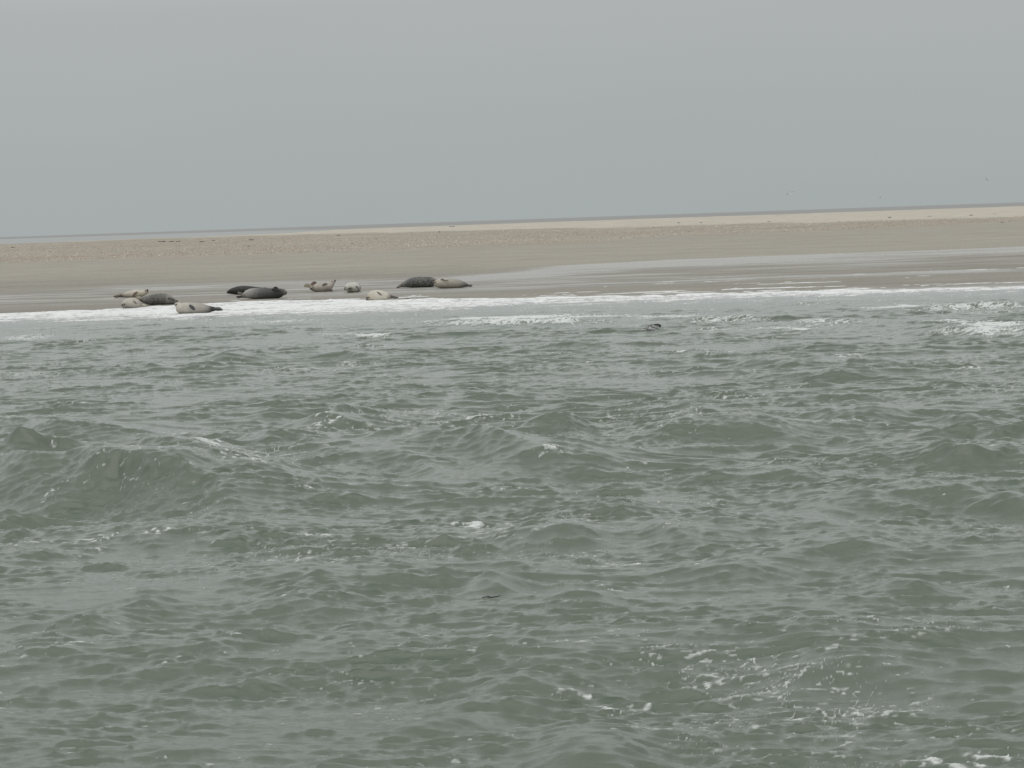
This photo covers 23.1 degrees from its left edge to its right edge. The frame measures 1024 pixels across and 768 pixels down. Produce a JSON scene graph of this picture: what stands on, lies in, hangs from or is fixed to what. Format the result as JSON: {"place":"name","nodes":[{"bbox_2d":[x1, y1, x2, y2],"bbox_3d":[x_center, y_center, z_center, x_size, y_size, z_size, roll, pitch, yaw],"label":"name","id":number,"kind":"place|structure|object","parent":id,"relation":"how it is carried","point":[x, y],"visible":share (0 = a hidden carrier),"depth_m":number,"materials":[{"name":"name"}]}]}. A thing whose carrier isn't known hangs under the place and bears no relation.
{"place":"outdoors","nodes":[
{"label":"outdoors","id":0,"kind":"place"},
{"bbox_2d":[0,289,1023,767],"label":"sea water","id":1,"kind":"structure","parent":0,"point":[748,533],"depth_m":22.95,"materials":[{"name":"grey liquid"}]},
{"bbox_2d":[641,323,658,331],"bbox_3d":[3.516,-1.426,63.396,0.398,0.239,0.579,-1,4,18],"label":"splash","id":2,"kind":"object","parent":1,"relation":"on","point":[652,328],"visible":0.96,"depth_m":63.27,"materials":[{"name":"white liquid"}]},
{"bbox_2d":[0,206,1023,312],"bbox_3d":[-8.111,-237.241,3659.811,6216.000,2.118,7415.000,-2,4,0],"label":"sand","id":3,"kind":"structure","parent":0,"point":[887,256],"depth_m":152.71,"materials":[{"name":"beige sand"}]},
{"bbox_2d":[113,289,148,297],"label":"seal","id":4,"kind":"object","parent":3,"relation":"on","point":[136,293],"visible":0.95,"depth_m":105.36,"materials":[{"name":"beige"}]},
{"bbox_2d":[135,293,177,304],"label":"seal","id":5,"kind":"object","parent":3,"relation":"on","point":[160,299],"visible":0.98,"depth_m":96.69,"materials":[{"name":"black"}]},
{"bbox_2d":[227,286,265,294],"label":"seal","id":6,"kind":"object","parent":3,"relation":"on","point":[239,290],"visible":0.63,"depth_m":104.21,"materials":[{"name":"black"}]},
{"bbox_2d":[236,287,286,298],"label":"seal","id":7,"kind":"object","parent":3,"relation":"on","point":[264,293],"visible":1,"depth_m":98.80,"materials":[{"name":"black"}]},
{"bbox_2d":[304,280,335,291],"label":"seal","id":8,"kind":"object","parent":3,"relation":"on","point":[323,287],"visible":1,"depth_m":104.20,"materials":[{"name":"beige"}]},
{"bbox_2d":[344,282,360,291],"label":"seal","id":9,"kind":"object","parent":3,"relation":"on","point":[352,287],"visible":1,"depth_m":102.05,"materials":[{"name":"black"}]},
{"bbox_2d":[396,277,437,287],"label":"seal","id":10,"kind":"object","parent":3,"relation":"on","point":[414,282],"visible":0.94,"depth_m":105.08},
{"bbox_2d":[434,279,471,287],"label":"seal","id":11,"kind":"object","parent":3,"relation":"on","point":[447,283],"visible":1,"depth_m":102.96,"materials":[{"name":"beige"}]},
{"bbox_2d":[0,269,1023,321],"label":"shore foam","id":12,"kind":"object","parent":3,"relation":"on","point":[336,306],"visible":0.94,"depth_m":88.95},
{"bbox_2d":[121,298,145,307],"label":"seal","id":13,"kind":"object","parent":12,"relation":"on","point":[131,303],"visible":1,"depth_m":94.25,"materials":[{"name":"beige"}]},
{"bbox_2d":[174,302,222,313],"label":"seal","id":14,"kind":"object","parent":12,"relation":"on","point":[183,308],"visible":0.97,"depth_m":88.41,"materials":[{"name":"beige"}]},
{"bbox_2d":[366,290,398,299],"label":"seal","id":15,"kind":"object","parent":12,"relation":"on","point":[377,295],"visible":1,"depth_m":93.60,"materials":[{"name":"beige"}]},
{"bbox_2d":[0,202,1023,243],"bbox_3d":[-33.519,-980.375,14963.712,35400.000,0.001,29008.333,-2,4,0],"label":"sea","id":16,"kind":"structure","parent":0,"point":[95,237],"depth_m":2997.71,"materials":[{"name":"liquid"}]},
{"bbox_2d":[0,0,1023,236],"label":"sky","id":17,"kind":"structure","parent":0,"point":[117,116],"materials":[{"name":"grey"}]}
]}

